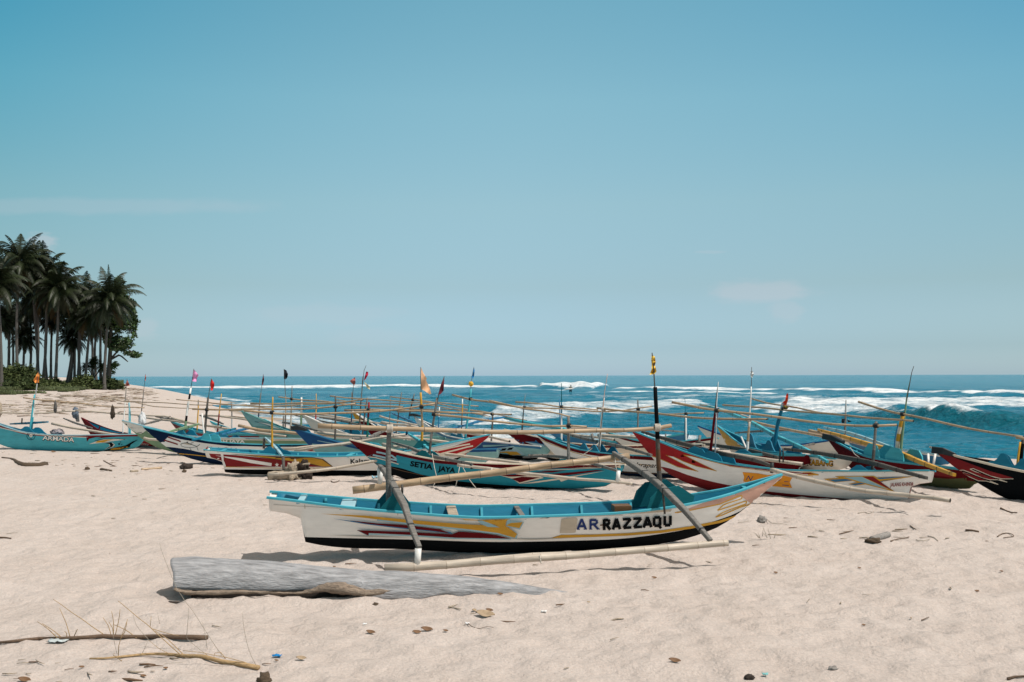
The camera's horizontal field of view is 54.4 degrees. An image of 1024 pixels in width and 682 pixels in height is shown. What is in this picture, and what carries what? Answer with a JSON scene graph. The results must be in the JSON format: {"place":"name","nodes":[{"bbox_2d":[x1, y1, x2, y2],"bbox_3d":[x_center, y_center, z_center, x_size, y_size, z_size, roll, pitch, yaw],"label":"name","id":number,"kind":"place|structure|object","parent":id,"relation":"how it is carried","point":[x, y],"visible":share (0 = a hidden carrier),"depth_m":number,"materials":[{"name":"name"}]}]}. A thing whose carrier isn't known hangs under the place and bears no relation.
{"place":"outdoors","nodes":[
{"label":"outdoors","id":0,"kind":"place"},
{"bbox_2d":[0,377,1023,681],"bbox_3d":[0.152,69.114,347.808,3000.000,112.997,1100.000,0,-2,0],"label":"sand beach","id":1,"kind":"structure","parent":0,"point":[738,609],"depth_m":9.11,"materials":[{"name":"beige sand"}]},
{"bbox_2d":[0,253,20,367],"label":"palm tree","id":2,"kind":"object","parent":1,"relation":"on","point":[8,357],"visible":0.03,"depth_m":91.94,"materials":[{"name":"brown plant"}]},
{"bbox_2d":[0,294,23,340],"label":"palm tree","id":3,"kind":"object","parent":1,"relation":"on","point":[7,320],"visible":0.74,"depth_m":90.02,"materials":[{"name":"green plant"}]},
{"bbox_2d":[3,364,20,381],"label":"shrub","id":4,"kind":"object","parent":1,"relation":"on","point":[8,372],"visible":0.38,"depth_m":79.79,"materials":[{"name":"green plant"}]},
{"bbox_2d":[4,300,24,365],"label":"palm tree","id":5,"kind":"object","parent":1,"relation":"on","point":[13,358],"visible":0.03,"depth_m":98.94,"materials":[{"name":"plant"}]},
{"bbox_2d":[0,246,33,385],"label":"palm tree","id":6,"kind":"object","parent":1,"relation":"on","point":[10,278],"visible":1,"depth_m":78.06,"materials":[{"name":"green plant"}]},
{"bbox_2d":[5,361,32,381],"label":"shrub","id":7,"kind":"object","parent":1,"relation":"on","point":[22,370],"visible":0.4,"depth_m":81.38,"materials":[{"name":"green plant"}]},
{"bbox_2d":[0,378,42,389],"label":"shrub","id":8,"kind":"object","parent":1,"relation":"on","point":[28,384],"visible":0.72,"depth_m":77.35,"materials":[{"name":"green plant"}]},
{"bbox_2d":[18,676,30,681],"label":"dry leaf","id":9,"kind":"object","parent":1,"relation":"on","point":[23,678],"visible":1,"depth_m":6.52,"materials":[{"name":"brown plant"}]},
{"bbox_2d":[6,320,43,365],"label":"palm tree","id":10,"kind":"object","parent":1,"relation":"on","point":[26,339],"visible":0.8,"depth_m":95.63,"materials":[{"name":"green plant"}]},
{"bbox_2d":[1,457,48,465],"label":"palm frond","id":11,"kind":"object","parent":1,"relation":"on","point":[28,464],"visible":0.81,"depth_m":22.12,"materials":[{"name":"beige wood"}]},
{"bbox_2d":[0,233,55,362],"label":"palm tree","id":12,"kind":"object","parent":1,"relation":"on","point":[26,268],"visible":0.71,"depth_m":85.99,"materials":[{"name":"green plant"}]},
{"bbox_2d":[11,297,49,368],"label":"palm tree","id":13,"kind":"object","parent":1,"relation":"on","point":[23,317],"visible":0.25,"depth_m":96.31,"materials":[{"name":"green plant"}]},
{"bbox_2d":[15,291,52,369],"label":"palm tree","id":14,"kind":"object","parent":1,"relation":"on","point":[24,303],"visible":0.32,"depth_m":92.79,"materials":[{"name":"green plant"}]},
{"bbox_2d":[7,240,60,377],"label":"palm tree","id":15,"kind":"object","parent":1,"relation":"on","point":[36,341],"visible":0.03,"depth_m":89.99,"materials":[{"name":"plant"}]},
{"bbox_2d":[25,363,45,383],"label":"shrub","id":16,"kind":"object","parent":1,"relation":"on","point":[33,372],"visible":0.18,"depth_m":84.12,"materials":[{"name":"green plant"}]},
{"bbox_2d":[33,306,62,378],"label":"palm tree","id":17,"kind":"object","parent":1,"relation":"on","point":[43,314],"visible":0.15,"depth_m":94.94,"materials":[{"name":"green plant"}]},
{"bbox_2d":[19,240,78,377],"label":"palm tree","id":18,"kind":"object","parent":1,"relation":"on","point":[43,246],"visible":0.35,"depth_m":87.91,"materials":[{"name":"green plant"}]},
{"bbox_2d":[42,376,60,383],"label":"shrub","id":19,"kind":"object","parent":1,"relation":"on","point":[54,379],"visible":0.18,"depth_m":85.85,"materials":[{"name":"green plant"}]},
{"bbox_2d":[39,317,64,378],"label":"palm tree","id":20,"kind":"object","parent":1,"relation":"on","point":[51,325],"visible":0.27,"depth_m":98.78,"materials":[{"name":"green plant"}]},
{"bbox_2d":[25,257,88,377],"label":"palm tree","id":21,"kind":"object","parent":1,"relation":"on","point":[57,299],"visible":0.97,"depth_m":86.72,"materials":[{"name":"green plant"}]},
{"bbox_2d":[47,638,68,642],"bbox_3d":[-3.408,2.250,7.489,0.160,0.026,0.084,0,-2,0],"label":"plastic bag","id":22,"kind":"object","parent":1,"relation":"on","point":[55,640],"visible":1,"depth_m":7.47,"materials":[{"name":"white plastic"}]},
{"bbox_2d":[41,382,75,387],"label":"shrub","id":23,"kind":"object","parent":1,"relation":"on","point":[62,384],"visible":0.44,"depth_m":79.64,"materials":[{"name":"green plant"}]},
{"bbox_2d":[0,379,123,394],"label":"bank grass","id":24,"kind":"structure","parent":1,"relation":"on","point":[5,390],"depth_m":75.06,"materials":[{"name":"green plant"}]},
{"bbox_2d":[54,277,78,380],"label":"palm tree","id":25,"kind":"object","parent":1,"relation":"on","point":[71,375],"visible":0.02,"depth_m":96.85,"materials":[{"name":"brown plant"}]},
{"bbox_2d":[54,316,85,376],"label":"palm tree","id":26,"kind":"object","parent":1,"relation":"on","point":[74,356],"visible":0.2,"depth_m":96.88,"materials":[{"name":"plant"}]},
{"bbox_2d":[55,325,86,382],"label":"palm tree","id":27,"kind":"object","parent":1,"relation":"on","point":[67,340],"visible":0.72,"depth_m":95.67,"materials":[{"name":"green plant"}]},
{"bbox_2d":[53,282,98,374],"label":"palm tree","id":28,"kind":"object","parent":1,"relation":"on","point":[66,316],"visible":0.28,"depth_m":89.83,"materials":[{"name":"green plant"}]},
{"bbox_2d":[70,372,94,387],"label":"shrub","id":29,"kind":"object","parent":1,"relation":"on","point":[84,380],"visible":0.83,"depth_m":84.93,"materials":[{"name":"green plant"}]},
{"bbox_2d":[0,372,169,450],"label":"outrigger boat","id":30,"kind":"object","parent":1,"relation":"on","point":[30,438],"visible":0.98,"depth_m":26.77,"materials":[{"name":"paint"}]},
{"bbox_2d":[53,400,56,412],"bbox_3d":[-12.185,1.750,26.554,0.095,0.365,0.058,0,-2,0],"label":"fishing net","id":31,"kind":"object","parent":30,"relation":"hanging from","point":[55,407],"visible":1,"depth_m":26.54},
{"bbox_2d":[50,428,64,434],"bbox_3d":[-12.387,2.481,27.124,0.420,0.205,0.247,0,-2,0],"label":"rag heap","id":32,"kind":"object","parent":30,"relation":"in","point":[58,431],"visible":0.9,"depth_m":27.06,"materials":[{"name":"grey fabric"}]},
{"bbox_2d":[110,404,114,418],"bbox_3d":[-10.646,1.892,26.554,0.145,0.426,0.087,0,-2,0],"label":"fishing net","id":33,"kind":"object","parent":30,"relation":"hanging from","point":[112,414],"visible":1,"depth_m":26.53,"materials":[{"name":"fabric"}]},
{"bbox_2d":[70,271,99,374],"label":"palm tree","id":34,"kind":"object","parent":1,"relation":"on","point":[91,285],"visible":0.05,"depth_m":93.99,"materials":[{"name":"green plant"}]},
{"bbox_2d":[2,388,169,417],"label":"wrack line","id":35,"kind":"object","parent":1,"relation":"on","point":[88,399],"visible":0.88,"depth_m":59.49,"materials":[{"name":"brown plant"}]},
{"bbox_2d":[65,288,115,375],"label":"palm tree","id":36,"kind":"object","parent":1,"relation":"on","point":[88,329],"visible":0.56,"depth_m":88.36,"materials":[{"name":"green plant"}]},
{"bbox_2d":[80,356,106,377],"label":"pandanus tree","id":37,"kind":"object","parent":1,"relation":"on","point":[93,363],"visible":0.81,"depth_m":90.85,"materials":[{"name":"green plant"}]},
{"bbox_2d":[78,330,109,379],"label":"palm tree","id":38,"kind":"object","parent":1,"relation":"on","point":[96,337],"visible":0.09,"depth_m":94.88,"materials":[{"name":"brown plant"}]},
{"bbox_2d":[91,329,105,375],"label":"palm tree","id":39,"kind":"object","parent":1,"relation":"on","point":[92,349],"visible":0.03,"depth_m":97.95,"materials":[{"name":"brown plant"}]},
{"bbox_2d":[93,290,106,379],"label":"palm tree","id":40,"kind":"object","parent":1,"relation":"on","point":[100,349],"visible":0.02,"depth_m":91.95,"materials":[{"name":"brown plant"}]},
{"bbox_2d":[91,379,108,389],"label":"shrub","id":41,"kind":"object","parent":1,"relation":"on","point":[97,385],"visible":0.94,"depth_m":85.36,"materials":[{"name":"green plant"}]},
{"bbox_2d":[0,599,208,643],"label":"dead branch","id":42,"kind":"object","parent":1,"relation":"on","point":[168,636],"visible":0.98,"depth_m":7.53,"materials":[{"name":"brown wood"}]},
{"bbox_2d":[100,374,121,389],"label":"shrub","id":43,"kind":"object","parent":1,"relation":"on","point":[114,383],"visible":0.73,"depth_m":87.73,"materials":[{"name":"green plant"}]},
{"bbox_2d":[78,264,146,389],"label":"palm tree","id":44,"kind":"object","parent":1,"relation":"on","point":[111,299],"visible":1,"depth_m":85.75,"materials":[{"name":"green plant"}]},
{"bbox_2d":[101,276,142,381],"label":"broadleaf tree","id":45,"kind":"object","parent":1,"relation":"on","point":[116,343],"visible":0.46,"depth_m":89.80,"materials":[{"name":"green plant"}]},
{"bbox_2d":[118,381,125,388],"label":"shrub","id":46,"kind":"object","parent":1,"relation":"on","point":[122,386],"visible":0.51,"depth_m":92.28,"materials":[{"name":"green plant"}]},
{"bbox_2d":[63,374,212,446],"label":"outrigger boat","id":47,"kind":"object","parent":1,"relation":"on","point":[87,424],"visible":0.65,"depth_m":29.15,"materials":[{"name":"red paint"}]},
{"bbox_2d":[72,407,78,418],"bbox_3d":[-13.662,2.246,31.141,0.225,0.397,0.137,0,-2,0],"label":"shirt","id":48,"kind":"object","parent":47,"relation":"hanging from","point":[75,415],"visible":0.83,"depth_m":31.11,"materials":[{"name":"fabric"}]},
{"bbox_2d":[138,411,145,424],"bbox_3d":[-10.377,2.202,27.940,0.240,0.466,0.146,0,-2,0],"label":"plastic sack","id":49,"kind":"object","parent":47,"relation":"hanging from","point":[142,419],"visible":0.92,"depth_m":27.90,"materials":[{"name":"white plastic"}]},
{"bbox_2d":[141,467,161,469],"bbox_3d":[-7.791,2.760,21.518,0.443,0.064,0.070,2,-3,-42],"label":"bamboo stub","id":50,"kind":"object","parent":1,"relation":"on","point":[151,468],"visible":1,"depth_m":21.50,"materials":[{"name":"beige wood"}]},
{"bbox_2d":[89,546,259,669],"bbox_3d":[-2.294,1.855,7.060,1.225,0.849,0.478,0,-2,9],"label":"straw branch","id":51,"kind":"object","parent":1,"relation":"on","point":[231,662],"visible":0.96,"depth_m":6.97,"materials":[{"name":"beige wood"}]},
{"bbox_2d":[179,463,192,468],"bbox_3d":[-7.108,2.735,21.697,0.307,0.156,0.243,0,-2,0],"label":"coconut shell","id":52,"kind":"object","parent":1,"relation":"on","point":[186,466],"visible":0.95,"depth_m":21.64},
{"bbox_2d":[122,369,306,452],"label":"outrigger boat","id":53,"kind":"object","parent":1,"relation":"on","point":[140,431],"visible":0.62,"depth_m":25.69,"materials":[{"name":"green paint"}]},
{"bbox_2d":[138,394,317,437],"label":"outrigger boat","id":54,"kind":"object","parent":1,"relation":"on","point":[198,432],"visible":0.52,"depth_m":28.61,"materials":[{"name":"beige paint"}]},
{"bbox_2d":[210,369,287,433],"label":"outrigger boat","id":55,"kind":"object","parent":1,"relation":"on","point":[285,377],"visible":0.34,"depth_m":32.02,"materials":[{"name":"teal paint"}]},
{"bbox_2d":[143,379,355,463],"bbox_3d":[-5.832,1.908,23.308,5.615,1.982,2.157,-1,-8,12],"label":"outrigger boat","id":56,"kind":"object","parent":1,"relation":"on","point":[190,447],"visible":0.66,"depth_m":22.97,"materials":[{"name":"blue paint"}]},
{"bbox_2d":[256,671,271,681],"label":"husk","id":57,"kind":"object","parent":1,"relation":"on","point":[264,677],"visible":1,"depth_m":6.42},
{"bbox_2d":[267,459,313,480],"bbox_3d":[-4.225,2.518,19.090,0.897,0.526,0.307,0,-2,0],"label":"driftwood stump","id":58,"kind":"object","parent":1,"relation":"on","point":[294,465],"visible":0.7,"depth_m":19.02,"materials":[{"name":"brown wood"}]},
{"bbox_2d":[250,394,354,432],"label":"outrigger boat","id":59,"kind":"object","parent":1,"relation":"on","point":[315,416],"visible":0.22,"depth_m":33.22,"materials":[{"name":"blue paint"}]},
{"bbox_2d":[241,390,445,448],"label":"outrigger boat","id":60,"kind":"object","parent":1,"relation":"on","point":[256,422],"visible":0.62,"depth_m":26.44,"materials":[{"name":"paint"}]},
{"bbox_2d":[203,367,489,475],"bbox_3d":[-3.276,1.622,19.945,5.687,2.197,2.618,0,0,0],"label":"outrigger boat","id":61,"kind":"object","parent":1,"relation":"on","point":[272,457],"visible":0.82,"depth_m":19.77,"materials":[{"name":"white paint"}]},
{"bbox_2d":[255,366,478,438],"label":"outrigger boat","id":62,"kind":"object","parent":1,"relation":"on","point":[312,423],"visible":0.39,"depth_m":27.67,"materials":[{"name":"beige paint"}]},
{"bbox_2d":[170,556,565,599],"bbox_3d":[-1.297,2.274,9.124,3.733,0.552,0.692,0,-2,3],"label":"driftwood log","id":63,"kind":"object","parent":1,"relation":"on","point":[199,577],"visible":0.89,"depth_m":9.07,"materials":[{"name":"grey wood"}]},
{"bbox_2d":[291,402,500,461],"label":"outrigger boat","id":64,"kind":"object","parent":1,"relation":"on","point":[309,438],"visible":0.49,"depth_m":21.45,"materials":[{"name":"paint"}]},
{"bbox_2d":[336,392,490,436],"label":"outrigger boat","id":65,"kind":"object","parent":1,"relation":"on","point":[356,415],"visible":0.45,"depth_m":29.71,"materials":[{"name":"blue paint"}]},
{"bbox_2d":[421,626,432,630],"bbox_3d":[-0.662,2.236,7.737,0.094,0.019,0.042,8,33,0],"label":"dry leaf","id":66,"kind":"object","parent":1,"relation":"on","point":[426,628],"visible":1,"depth_m":7.74,"materials":[{"name":"brown plant"}]},
{"bbox_2d":[2,451,947,681],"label":"beach litter","id":67,"kind":"object","parent":1,"relation":"on","point":[130,671],"visible":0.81,"depth_m":8.56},
{"bbox_2d":[397,368,566,459],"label":"outrigger boat","id":68,"kind":"object","parent":1,"relation":"on","point":[509,450],"visible":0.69,"depth_m":24.53,"materials":[{"name":"teal paint"}]},
{"bbox_2d":[475,610,494,616],"bbox_3d":[-0.220,2.228,8.134,0.160,0.030,0.071,8,33,0],"label":"dry leaf","id":69,"kind":"object","parent":1,"relation":"on","point":[485,613],"visible":1,"depth_m":8.14,"materials":[{"name":"beige plant"}]},
{"bbox_2d":[349,376,632,488],"bbox_3d":[-0.349,1.654,18.132,5.793,2.029,2.872,-1,-8,19],"label":"outrigger boat","id":70,"kind":"object","parent":1,"relation":"on","point":[418,464],"visible":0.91,"depth_m":17.74,"materials":[{"name":"teal paint"}]},
{"bbox_2d":[266,353,782,570],"bbox_3d":[0.259,1.268,11.426,5.946,2.281,2.597,0,1,-9],"label":"outrigger boat","id":71,"kind":"object","parent":1,"relation":"on","point":[652,514],"visible":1,"depth_m":11.12,"materials":[{"name":"white paint"}]},
{"bbox_2d":[489,383,704,460],"bbox_3d":[1.753,1.843,22.426,4.963,1.876,1.650,-1,-8,20],"label":"outrigger boat","id":72,"kind":"object","parent":1,"relation":"on","point":[528,439],"visible":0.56,"depth_m":23.07,"materials":[{"name":"teal paint"}]},
{"bbox_2d":[546,399,689,443],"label":"outrigger boat","id":73,"kind":"object","parent":1,"relation":"on","point":[680,436],"visible":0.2,"depth_m":27.98,"materials":[{"name":"blue paint"}]},
{"bbox_2d":[537,374,766,477],"bbox_3d":[2.105,1.703,20.477,1.710,2.050,7.666,1,-2,-24],"label":"outrigger boat","id":74,"kind":"object","parent":1,"relation":"on","point":[646,461],"visible":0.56,"depth_m":20.14,"materials":[{"name":"white paint"}]},
{"bbox_2d":[607,406,718,447],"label":"outrigger boat","id":75,"kind":"object","parent":1,"relation":"on","point":[623,441],"visible":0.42,"depth_m":25.11,"materials":[{"name":"teal paint"}]},
{"bbox_2d":[669,657,680,661],"bbox_3d":[1.103,2.163,6.750,0.083,0.017,0.038,8,34,6],"label":"dry leaf","id":76,"kind":"object","parent":1,"relation":"on","point":[673,659],"visible":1,"depth_m":6.75,"materials":[{"name":"brown plant"}]},
{"bbox_2d":[677,367,810,469],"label":"outrigger boat","id":77,"kind":"object","parent":1,"relation":"on","point":[803,458],"visible":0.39,"depth_m":20.11,"materials":[{"name":"white paint"}]},
{"bbox_2d":[744,674,754,679],"bbox_3d":[1.534,2.173,6.432,0.073,0.036,0.065,0,-2,0],"label":"husk","id":78,"kind":"object","parent":1,"relation":"on","point":[749,677],"visible":1,"depth_m":6.41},
{"bbox_2d":[757,515,766,522],"bbox_3d":[3.381,2.409,13.469,0.130,0.116,0.107,0,-2,0],"label":"rock","id":79,"kind":"object","parent":1,"relation":"on","point":[761,519],"visible":1,"depth_m":13.44,"materials":[{"name":"grey stone"}]},
{"bbox_2d":[755,528,776,538],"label":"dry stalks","id":80,"kind":"object","parent":1,"relation":"on","point":[764,534],"visible":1,"depth_m":12.01,"materials":[{"name":"beige plant"}]},
{"bbox_2d":[597,382,950,502],"bbox_3d":[4.204,1.668,17.371,2.399,1.915,8.412,1,-2,-32],"label":"outrigger boat","id":81,"kind":"object","parent":1,"relation":"on","point":[709,468],"visible":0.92,"depth_m":16.34,"materials":[{"name":"paint"}]},
{"bbox_2d":[698,400,854,453],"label":"outrigger boat","id":82,"kind":"object","parent":1,"relation":"on","point":[825,446],"visible":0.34,"depth_m":25.22,"materials":[{"name":"white paint"}]},
{"bbox_2d":[700,393,913,469],"bbox_3d":[5.709,1.972,22.363,2.066,1.667,10.438,0,-2,-10],"label":"outrigger boat","id":83,"kind":"object","parent":1,"relation":"on","point":[773,446],"visible":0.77,"depth_m":20.94,"materials":[{"name":"white paint"}]},
{"bbox_2d":[828,665,838,669],"bbox_3d":[2.115,2.154,6.558,0.071,0.030,0.051,0,-2,0],"label":"shell","id":84,"kind":"object","parent":1,"relation":"on","point":[834,667],"visible":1,"depth_m":6.54},
{"bbox_2d":[864,531,890,543],"bbox_3d":[4.344,2.327,11.722,0.482,0.107,0.174,1,-3,-39],"label":"short log","id":85,"kind":"object","parent":1,"relation":"on","point":[875,539],"visible":1,"depth_m":11.67,"materials":[{"name":"grey wood"}]},
{"bbox_2d":[848,442,949,465],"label":"outrigger boat","id":86,"kind":"object","parent":1,"relation":"on","point":[933,458],"visible":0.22,"depth_m":20.95,"materials":[{"name":"white paint"}]},
{"bbox_2d":[808,366,1023,488],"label":"outrigger boat","id":87,"kind":"object","parent":1,"relation":"on","point":[943,477],"visible":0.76,"depth_m":18.52,"materials":[{"name":"green paint"}]},
{"bbox_2d":[931,436,1023,499],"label":"outrigger boat","id":88,"kind":"object","parent":1,"relation":"on","point":[1002,474],"visible":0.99,"depth_m":15.31,"materials":[{"name":"black paint"}]},
{"bbox_2d":[1006,675,1023,679],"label":"stick","id":89,"kind":"object","parent":1,"relation":"on","point":[1013,677],"visible":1,"depth_m":6.33,"materials":[{"name":"brown wood"}]},
{"bbox_2d":[0,0,1023,376],"label":"sky","id":90,"kind":"structure","parent":0,"point":[298,187],"materials":[{"name":"blue"}]},
{"bbox_2d":[94,375,1023,458],"bbox_3d":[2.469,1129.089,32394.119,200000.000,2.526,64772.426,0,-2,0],"label":"sea","id":91,"kind":"structure","parent":0,"point":[994,403],"depth_m":124.47,"materials":[{"name":"liquid"}]}
]}

